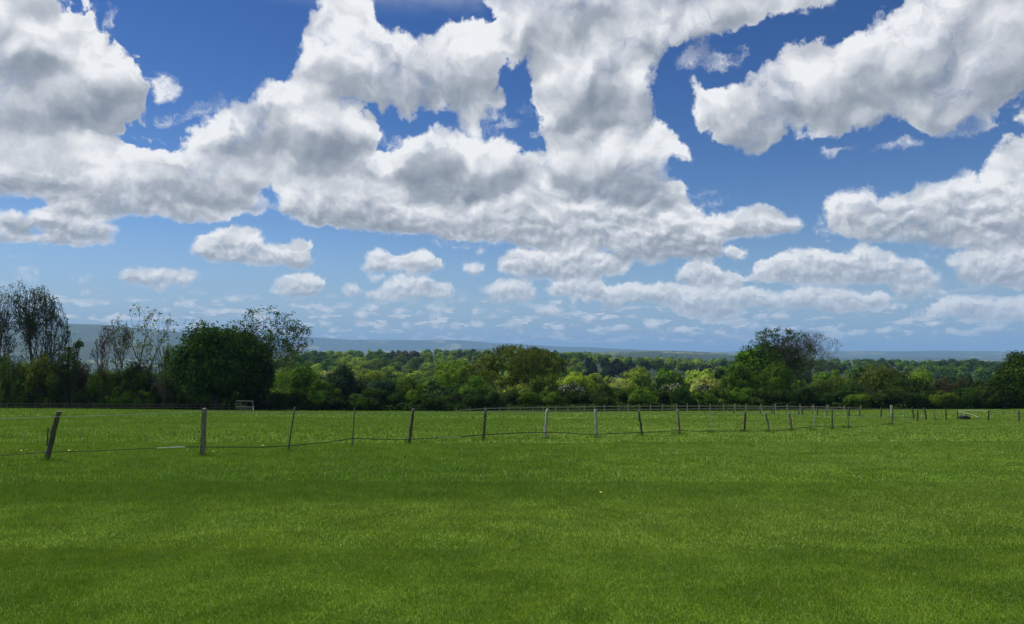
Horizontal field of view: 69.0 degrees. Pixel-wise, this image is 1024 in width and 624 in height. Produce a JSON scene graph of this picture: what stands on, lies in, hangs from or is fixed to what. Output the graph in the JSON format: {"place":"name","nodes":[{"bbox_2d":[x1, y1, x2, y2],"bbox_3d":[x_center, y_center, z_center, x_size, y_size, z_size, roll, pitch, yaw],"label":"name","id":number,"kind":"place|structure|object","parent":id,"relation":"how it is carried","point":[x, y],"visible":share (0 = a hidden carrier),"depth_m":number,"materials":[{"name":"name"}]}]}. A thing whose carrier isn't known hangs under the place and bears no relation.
{"place":"outdoors","nodes":[
{"label":"outdoors","id":0,"kind":"place"},
{"bbox_2d":[0,322,1023,623],"bbox_3d":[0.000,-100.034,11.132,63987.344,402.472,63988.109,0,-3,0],"label":"ground","id":1,"kind":"structure","parent":0,"point":[88,334],"depth_m":9.90,"materials":[{"name":"green plant"}]},
{"bbox_2d":[0,286,26,372],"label":"ash tree","id":2,"kind":"object","parent":1,"relation":"on","point":[6,338],"visible":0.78,"depth_m":126.23,"materials":[{"name":"green plant"}]},
{"bbox_2d":[0,353,28,407],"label":"hawthorn shrub","id":3,"kind":"object","parent":1,"relation":"on","point":[8,380],"visible":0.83,"depth_m":117.33,"materials":[{"name":"green plant"}]},
{"bbox_2d":[10,392,36,407],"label":"hedge shrub","id":4,"kind":"object","parent":1,"relation":"on","point":[26,401],"visible":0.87,"depth_m":117.67,"materials":[{"name":"green plant"}]},
{"bbox_2d":[16,352,61,408],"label":"hawthorn shrub","id":5,"kind":"object","parent":1,"relation":"on","point":[41,378],"visible":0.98,"depth_m":117.90,"materials":[{"name":"green plant"}]},
{"bbox_2d":[1,279,87,389],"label":"ash tree","id":6,"kind":"object","parent":1,"relation":"on","point":[33,327],"visible":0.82,"depth_m":125.66,"materials":[{"name":"green plant"}]},
{"bbox_2d":[46,388,71,407],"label":"hedge shrub","id":7,"kind":"object","parent":1,"relation":"on","point":[57,401],"visible":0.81,"depth_m":118.39,"materials":[{"name":"green plant"}]},
{"bbox_2d":[56,337,83,407],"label":"sapling","id":8,"kind":"object","parent":1,"relation":"on","point":[68,358],"visible":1,"depth_m":118.28,"materials":[{"name":"green plant"}]},
{"bbox_2d":[58,357,92,407],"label":"hawthorn shrub","id":9,"kind":"object","parent":1,"relation":"on","point":[81,377],"visible":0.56,"depth_m":120.90,"materials":[{"name":"green plant"}]},
{"bbox_2d":[66,390,90,408],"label":"hedge shrub","id":10,"kind":"object","parent":1,"relation":"on","point":[83,397],"visible":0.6,"depth_m":120.08,"materials":[{"name":"green plant"}]},
{"bbox_2d":[91,328,112,407],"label":"dead tree","id":11,"kind":"object","parent":1,"relation":"on","point":[102,348],"visible":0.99,"depth_m":119.24,"materials":[{"name":"brown plant"}]},
{"bbox_2d":[84,366,120,408],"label":"hawthorn shrub","id":12,"kind":"object","parent":1,"relation":"on","point":[109,381],"visible":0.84,"depth_m":119.46,"materials":[{"name":"green plant"}]},
{"bbox_2d":[101,319,136,376],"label":"bare tree","id":13,"kind":"object","parent":1,"relation":"on","point":[126,333],"visible":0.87,"depth_m":123.87,"materials":[{"name":"green plant"}]},
{"bbox_2d":[7,402,230,409],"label":"rail fence","id":14,"kind":"object","parent":1,"relation":"on","point":[162,404],"visible":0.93,"depth_m":112.62,"materials":[{"name":"wood"}]},
{"bbox_2d":[104,386,135,408],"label":"hedge shrub","id":15,"kind":"object","parent":1,"relation":"on","point":[124,397],"visible":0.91,"depth_m":117.51,"materials":[{"name":"green plant"}]},
{"bbox_2d":[117,361,152,408],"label":"hawthorn shrub","id":16,"kind":"object","parent":1,"relation":"on","point":[133,379],"visible":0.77,"depth_m":119.33,"materials":[{"name":"green plant"}]},
{"bbox_2d":[130,389,158,408],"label":"hedge shrub","id":17,"kind":"object","parent":1,"relation":"on","point":[147,397],"visible":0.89,"depth_m":117.73,"materials":[{"name":"green plant"}]},
{"bbox_2d":[112,304,178,374],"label":"young ash","id":18,"kind":"object","parent":1,"relation":"on","point":[149,343],"visible":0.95,"depth_m":124.17,"materials":[{"name":"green plant"}]},
{"bbox_2d":[148,343,174,408],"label":"sapling","id":19,"kind":"object","parent":1,"relation":"on","point":[161,364],"visible":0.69,"depth_m":117.98,"materials":[{"name":"green plant"}]},
{"bbox_2d":[151,376,180,408],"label":"hawthorn shrub","id":20,"kind":"object","parent":1,"relation":"on","point":[169,387],"visible":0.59,"depth_m":119.72,"materials":[{"name":"green plant"}]},
{"bbox_2d":[178,391,203,409],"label":"hedge shrub","id":21,"kind":"object","parent":1,"relation":"on","point":[187,400],"visible":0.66,"depth_m":119.60,"materials":[{"name":"green plant"}]},
{"bbox_2d":[158,319,266,409],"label":"sycamore tree","id":22,"kind":"object","parent":1,"relation":"on","point":[209,361],"visible":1,"depth_m":112.54,"materials":[{"name":"green plant"}]},
{"bbox_2d":[235,328,276,410],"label":"sycamore tree","id":23,"kind":"object","parent":1,"relation":"on","point":[267,382],"visible":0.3,"depth_m":118.36,"materials":[{"name":"green plant"}]},
{"bbox_2d":[234,305,313,410],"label":"ash tree","id":24,"kind":"object","parent":1,"relation":"on","point":[288,347],"visible":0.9,"depth_m":118.76,"materials":[{"name":"green plant"}]},
{"bbox_2d":[261,391,290,410],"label":"hedge shrub","id":25,"kind":"object","parent":1,"relation":"on","point":[274,399],"visible":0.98,"depth_m":117.79,"materials":[{"name":"green plant"}]},
{"bbox_2d":[269,361,294,395],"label":"field maple","id":26,"kind":"object","parent":1,"relation":"on","point":[283,387],"visible":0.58,"depth_m":187.17,"materials":[{"name":"green plant"}]},
{"bbox_2d":[286,388,310,410],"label":"hedge shrub","id":27,"kind":"object","parent":1,"relation":"on","point":[299,397],"visible":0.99,"depth_m":118.14,"materials":[{"name":"green plant"}]},
{"bbox_2d":[284,363,320,398],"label":"hazel shrub","id":28,"kind":"object","parent":1,"relation":"on","point":[302,378],"visible":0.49,"depth_m":126.22,"materials":[{"name":"green plant"}]},
{"bbox_2d":[305,389,328,410],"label":"hedge shrub","id":29,"kind":"object","parent":1,"relation":"on","point":[316,398],"visible":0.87,"depth_m":119.49,"materials":[{"name":"green plant"}]},
{"bbox_2d":[306,377,341,395],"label":"hazel shrub","id":30,"kind":"object","parent":1,"relation":"on","point":[320,385],"visible":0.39,"depth_m":124.93,"materials":[{"name":"green plant"}]},
{"bbox_2d":[323,392,348,410],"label":"hedge shrub","id":31,"kind":"object","parent":1,"relation":"on","point":[336,401],"visible":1,"depth_m":118.88,"materials":[{"name":"green plant"}]},
{"bbox_2d":[325,362,368,401],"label":"hazel shrub","id":32,"kind":"object","parent":1,"relation":"on","point":[345,381],"visible":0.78,"depth_m":128.75,"materials":[{"name":"green plant"}]},
{"bbox_2d":[346,393,365,410],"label":"hedge shrub","id":33,"kind":"object","parent":1,"relation":"on","point":[356,401],"visible":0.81,"depth_m":120.51,"materials":[{"name":"green plant"}]},
{"bbox_2d":[355,368,386,385],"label":"field maple","id":34,"kind":"object","parent":1,"relation":"on","point":[375,376],"visible":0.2,"depth_m":208.53,"materials":[{"name":"green plant"}]},
{"bbox_2d":[359,387,390,410],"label":"hedge shrub","id":35,"kind":"object","parent":1,"relation":"on","point":[371,396],"visible":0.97,"depth_m":121.05,"materials":[{"name":"green plant"}]},
{"bbox_2d":[366,379,397,398],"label":"hazel shrub","id":36,"kind":"object","parent":1,"relation":"on","point":[388,385],"visible":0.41,"depth_m":126.09,"materials":[{"name":"green plant"}]},
{"bbox_2d":[382,392,408,409],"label":"hedge shrub","id":37,"kind":"object","parent":1,"relation":"on","point":[394,399],"visible":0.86,"depth_m":121.23,"materials":[{"name":"green plant"}]},
{"bbox_2d":[396,376,424,396],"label":"hawthorn shrub","id":38,"kind":"object","parent":1,"relation":"on","point":[409,383],"visible":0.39,"depth_m":130.36,"materials":[{"name":"green plant"}]},
{"bbox_2d":[405,389,425,410],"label":"hedge shrub","id":39,"kind":"object","parent":1,"relation":"on","point":[413,396],"visible":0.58,"depth_m":122.42,"materials":[{"name":"green plant"}]},
{"bbox_2d":[420,393,449,410],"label":"hedge shrub","id":40,"kind":"object","parent":1,"relation":"on","point":[427,399],"visible":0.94,"depth_m":120.14,"materials":[{"name":"green plant"}]},
{"bbox_2d":[421,375,449,397],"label":"woodland tree","id":41,"kind":"object","parent":1,"relation":"on","point":[430,386],"visible":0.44,"depth_m":240.65,"materials":[{"name":"green plant"}]},
{"bbox_2d":[0,407,892,460],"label":"electric fence","id":42,"kind":"object","parent":1,"relation":"on","point":[50,442],"visible":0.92,"depth_m":24.87,"materials":[{"name":"brown wood"}]},
{"bbox_2d":[432,359,474,393],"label":"budding tree","id":43,"kind":"object","parent":1,"relation":"on","point":[451,379],"visible":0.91,"depth_m":146.01,"materials":[{"name":"green plant"}]},
{"bbox_2d":[443,392,464,410],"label":"hedge shrub","id":44,"kind":"object","parent":1,"relation":"on","point":[453,398],"visible":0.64,"depth_m":122.34,"materials":[{"name":"green plant"}]},
{"bbox_2d":[460,389,487,410],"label":"hedge shrub","id":45,"kind":"object","parent":1,"relation":"on","point":[469,397],"visible":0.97,"depth_m":120.00,"materials":[{"name":"green plant"}]},
{"bbox_2d":[458,375,494,396],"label":"hawthorn shrub","id":46,"kind":"object","parent":1,"relation":"on","point":[477,384],"visible":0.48,"depth_m":131.72,"materials":[{"name":"green plant"}]},
{"bbox_2d":[483,391,506,410],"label":"hedge shrub","id":47,"kind":"object","parent":1,"relation":"on","point":[492,398],"visible":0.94,"depth_m":120.25,"materials":[{"name":"green plant"}]},
{"bbox_2d":[2,348,1008,391],"bbox_3d":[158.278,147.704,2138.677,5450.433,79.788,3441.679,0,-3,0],"label":"distant woodland","id":48,"kind":"object","parent":1,"relation":"on","point":[981,370],"visible":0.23,"depth_m":853.55,"materials":[{"name":"green plant"}]},
{"bbox_2d":[498,388,522,407],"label":"hedge shrub","id":49,"kind":"object","parent":1,"relation":"on","point":[511,397],"visible":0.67,"depth_m":124.24,"materials":[{"name":"green plant"}]},
{"bbox_2d":[13,401,1011,411],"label":"undergrowth","id":50,"kind":"object","parent":1,"relation":"on","point":[563,406],"visible":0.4,"depth_m":120.41,"materials":[{"name":"green plant"}]},
{"bbox_2d":[457,343,568,393],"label":"budding tree","id":51,"kind":"object","parent":1,"relation":"on","point":[534,359],"visible":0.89,"depth_m":141.38,"materials":[{"name":"green plant"}]},
{"bbox_2d":[516,391,541,409],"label":"hedge shrub","id":52,"kind":"object","parent":1,"relation":"on","point":[530,398],"visible":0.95,"depth_m":121.67,"materials":[{"name":"green plant"}]},
{"bbox_2d":[521,373,558,395],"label":"hawthorn shrub","id":53,"kind":"object","parent":1,"relation":"on","point":[538,384],"visible":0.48,"depth_m":135.00,"materials":[{"name":"green plant"}]},
{"bbox_2d":[539,391,560,407],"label":"hedge shrub","id":54,"kind":"object","parent":1,"relation":"on","point":[552,398],"visible":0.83,"depth_m":123.12,"materials":[{"name":"green plant"}]},
{"bbox_2d":[559,391,578,405],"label":"hedge shrub","id":55,"kind":"object","parent":1,"relation":"on","point":[569,398],"visible":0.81,"depth_m":125.24,"materials":[{"name":"green plant"}]},
{"bbox_2d":[555,381,584,404],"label":"hawthorn shrub","id":56,"kind":"object","parent":1,"relation":"on","point":[568,388],"visible":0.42,"depth_m":128.66,"materials":[{"name":"white plant"}]},
{"bbox_2d":[560,370,595,393],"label":"field maple","id":57,"kind":"object","parent":1,"relation":"on","point":[580,379],"visible":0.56,"depth_m":169.88,"materials":[{"name":"green plant"}]},
{"bbox_2d":[572,390,593,405],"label":"hedge shrub","id":58,"kind":"object","parent":1,"relation":"on","point":[583,397],"visible":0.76,"depth_m":124.91,"materials":[{"name":"green plant"}]},
{"bbox_2d":[589,393,615,410],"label":"hedge shrub","id":59,"kind":"object","parent":1,"relation":"on","point":[598,398],"visible":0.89,"depth_m":120.85,"materials":[{"name":"green plant"}]},
{"bbox_2d":[589,383,619,399],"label":"hawthorn shrub","id":60,"kind":"object","parent":1,"relation":"on","point":[607,389],"visible":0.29,"depth_m":129.85,"materials":[{"name":"green plant"}]},
{"bbox_2d":[608,377,631,391],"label":"field maple","id":61,"kind":"object","parent":1,"relation":"on","point":[620,383],"visible":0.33,"depth_m":170.10,"materials":[{"name":"green plant"}]},
{"bbox_2d":[611,389,632,408],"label":"hedge shrub","id":62,"kind":"object","parent":1,"relation":"on","point":[622,397],"visible":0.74,"depth_m":124.66,"materials":[{"name":"green plant"}]},
{"bbox_2d":[625,370,656,391],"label":"woodland tree","id":63,"kind":"object","parent":1,"relation":"on","point":[639,380],"visible":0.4,"depth_m":226.99,"materials":[{"name":"green plant"}]},
{"bbox_2d":[627,388,658,410],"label":"hedge shrub","id":64,"kind":"object","parent":1,"relation":"on","point":[642,396],"visible":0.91,"depth_m":121.33,"materials":[{"name":"green plant"}]},
{"bbox_2d":[456,404,860,411],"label":"rail fence","id":65,"kind":"object","parent":1,"relation":"on","point":[619,409],"visible":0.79,"depth_m":111.87,"materials":[{"name":"wood"}]},
{"bbox_2d":[654,388,672,410],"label":"hedge shrub","id":66,"kind":"object","parent":1,"relation":"on","point":[663,396],"visible":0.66,"depth_m":123.45,"materials":[{"name":"green plant"}]},
{"bbox_2d":[648,366,686,389],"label":"woodland tree","id":67,"kind":"object","parent":1,"relation":"on","point":[670,378],"visible":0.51,"depth_m":228.69,"materials":[{"name":"green plant"}]},
{"bbox_2d":[668,385,695,410],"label":"hedge shrub","id":68,"kind":"object","parent":1,"relation":"on","point":[678,396],"visible":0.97,"depth_m":120.29,"materials":[{"name":"green plant"}]},
{"bbox_2d":[683,368,716,393],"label":"woodland tree","id":69,"kind":"object","parent":1,"relation":"on","point":[690,378],"visible":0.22,"depth_m":231.65,"materials":[{"name":"green plant"}]},
{"bbox_2d":[691,389,716,410],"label":"hedge shrub","id":70,"kind":"object","parent":1,"relation":"on","point":[700,396],"visible":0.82,"depth_m":121.27,"materials":[{"name":"green plant"}]},
{"bbox_2d":[690,375,721,391],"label":"field maple","id":71,"kind":"object","parent":1,"relation":"on","point":[714,383],"visible":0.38,"depth_m":169.00,"materials":[{"name":"green plant"}]},
{"bbox_2d":[709,388,735,409],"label":"hedge shrub","id":72,"kind":"object","parent":1,"relation":"on","point":[723,395],"visible":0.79,"depth_m":123.70,"materials":[{"name":"green plant"}]},
{"bbox_2d":[719,362,758,391],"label":"maple tree","id":73,"kind":"object","parent":1,"relation":"on","point":[740,379],"visible":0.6,"depth_m":138.19,"materials":[{"name":"green plant"}]},
{"bbox_2d":[730,387,755,405],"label":"hedge shrub","id":74,"kind":"object","parent":1,"relation":"on","point":[741,396],"visible":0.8,"depth_m":123.22,"materials":[{"name":"green plant"}]},
{"bbox_2d":[727,345,793,390],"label":"maple tree","id":75,"kind":"object","parent":1,"relation":"on","point":[753,359],"visible":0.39,"depth_m":145.73,"materials":[{"name":"green plant"}]},
{"bbox_2d":[746,388,774,408],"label":"hedge shrub","id":76,"kind":"object","parent":1,"relation":"on","point":[757,398],"visible":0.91,"depth_m":122.06,"materials":[{"name":"green plant"}]},
{"bbox_2d":[735,326,816,381],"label":"ash tree","id":77,"kind":"object","parent":1,"relation":"on","point":[767,349],"visible":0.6,"depth_m":147.93,"materials":[{"name":"green plant"}]},
{"bbox_2d":[757,362,796,402],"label":"willow shrub","id":78,"kind":"object","parent":1,"relation":"on","point":[778,378],"visible":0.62,"depth_m":140.54,"materials":[{"name":"green plant"}]},
{"bbox_2d":[765,390,790,408],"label":"hedge shrub","id":79,"kind":"object","parent":1,"relation":"on","point":[782,396],"visible":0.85,"depth_m":121.19,"materials":[{"name":"green plant"}]},
{"bbox_2d":[788,388,816,409],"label":"hedge shrub","id":80,"kind":"object","parent":1,"relation":"on","point":[804,397],"visible":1,"depth_m":117.67,"materials":[{"name":"green plant"}]},
{"bbox_2d":[766,330,842,392],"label":"ash tree","id":81,"kind":"object","parent":1,"relation":"on","point":[804,344],"visible":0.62,"depth_m":149.08,"materials":[{"name":"green plant"}]},
{"bbox_2d":[805,377,837,393],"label":"willow shrub","id":82,"kind":"object","parent":1,"relation":"on","point":[826,387],"visible":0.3,"depth_m":138.45,"materials":[{"name":"green plant"}]},
{"bbox_2d":[811,390,834,407],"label":"hedge shrub","id":83,"kind":"object","parent":1,"relation":"on","point":[822,401],"visible":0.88,"depth_m":118.48,"materials":[{"name":"green plant"}]},
{"bbox_2d":[811,369,841,389],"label":"woodland tree","id":84,"kind":"object","parent":1,"relation":"on","point":[834,372],"visible":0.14,"depth_m":229.66,"materials":[{"name":"green plant"}]},
{"bbox_2d":[826,390,852,408],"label":"hedge shrub","id":85,"kind":"object","parent":1,"relation":"on","point":[838,395],"visible":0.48,"depth_m":121.99,"materials":[{"name":"green plant"}]},
{"bbox_2d":[826,375,859,391],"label":"willow shrub","id":86,"kind":"object","parent":1,"relation":"on","point":[838,382],"visible":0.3,"depth_m":140.39,"materials":[{"name":"green plant"}]},
{"bbox_2d":[842,393,871,409],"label":"hedge shrub","id":87,"kind":"object","parent":1,"relation":"on","point":[861,400],"visible":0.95,"depth_m":118.49,"materials":[{"name":"green plant"}]},
{"bbox_2d":[844,366,870,390],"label":"woodland tree","id":88,"kind":"object","parent":1,"relation":"on","point":[857,372],"visible":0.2,"depth_m":234.98,"materials":[{"name":"green plant"}]},
{"bbox_2d":[841,384,873,397],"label":"hawthorn shrub","id":89,"kind":"object","parent":1,"relation":"on","point":[855,390],"visible":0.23,"depth_m":131.11,"materials":[{"name":"green plant"}]},
{"bbox_2d":[733,405,1019,420],"bbox_3d":[29.124,8.839,64.170,6.214,3.840,40.397,0,-3,-3],"label":"stake fence","id":90,"kind":"object","parent":1,"relation":"on","point":[826,408],"visible":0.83,"depth_m":55.13,"materials":[{"name":"brown wood"}]},
{"bbox_2d":[854,361,902,394],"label":"willow shrub","id":91,"kind":"object","parent":1,"relation":"on","point":[880,378],"visible":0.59,"depth_m":138.47,"materials":[{"name":"green plant"}]},
{"bbox_2d":[867,389,897,408],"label":"hedge shrub","id":92,"kind":"object","parent":1,"relation":"on","point":[880,399],"visible":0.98,"depth_m":117.94,"materials":[{"name":"green plant"}]},
{"bbox_2d":[887,388,917,408],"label":"hedge shrub","id":93,"kind":"object","parent":1,"relation":"on","point":[904,397],"visible":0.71,"depth_m":120.46,"materials":[{"name":"green plant"}]},
{"bbox_2d":[883,376,937,393],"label":"blackthorn shrub","id":94,"kind":"object","parent":1,"relation":"on","point":[910,385],"visible":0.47,"depth_m":126.42,"materials":[{"name":"green plant"}]},
{"bbox_2d":[906,365,936,395],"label":"willow shrub","id":95,"kind":"object","parent":1,"relation":"on","point":[925,378],"visible":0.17,"depth_m":140.68,"materials":[{"name":"green plant"}]},
{"bbox_2d":[912,390,934,408],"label":"hedge shrub","id":96,"kind":"object","parent":1,"relation":"on","point":[922,396],"visible":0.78,"depth_m":120.09,"materials":[{"name":"green plant"}]},
{"bbox_2d":[926,391,959,408],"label":"hedge shrub","id":97,"kind":"object","parent":1,"relation":"on","point":[941,399],"visible":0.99,"depth_m":118.09,"materials":[{"name":"green plant"}]},
{"bbox_2d":[930,374,968,393],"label":"blackthorn shrub","id":98,"kind":"object","parent":1,"relation":"on","point":[946,387],"visible":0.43,"depth_m":129.26,"materials":[{"name":"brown plant"}]},
{"bbox_2d":[950,386,980,408],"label":"hedge shrub","id":99,"kind":"object","parent":1,"relation":"on","point":[968,397],"visible":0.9,"depth_m":119.16,"materials":[{"name":"green plant"}]},
{"bbox_2d":[970,388,996,408],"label":"hedge shrub","id":100,"kind":"object","parent":1,"relation":"on","point":[984,394],"visible":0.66,"depth_m":119.79,"materials":[{"name":"green plant"}]},
{"bbox_2d":[970,377,1002,394],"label":"hazel shrub","id":101,"kind":"object","parent":1,"relation":"on","point":[988,388],"visible":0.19,"depth_m":124.88,"materials":[{"name":"green plant"}]},
{"bbox_2d":[985,393,1017,408],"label":"hedge shrub","id":102,"kind":"object","parent":1,"relation":"on","point":[1002,404],"visible":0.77,"depth_m":119.25,"materials":[{"name":"green plant"}]},
{"bbox_2d":[989,350,1023,402],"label":"oak tree","id":103,"kind":"object","parent":1,"relation":"on","point":[1011,375],"visible":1,"depth_m":117.59,"materials":[{"name":"green plant"}]},
{"bbox_2d":[0,0,1023,351],"label":"sky","id":104,"kind":"structure","parent":0,"point":[656,175],"materials":[{"name":"blue"}]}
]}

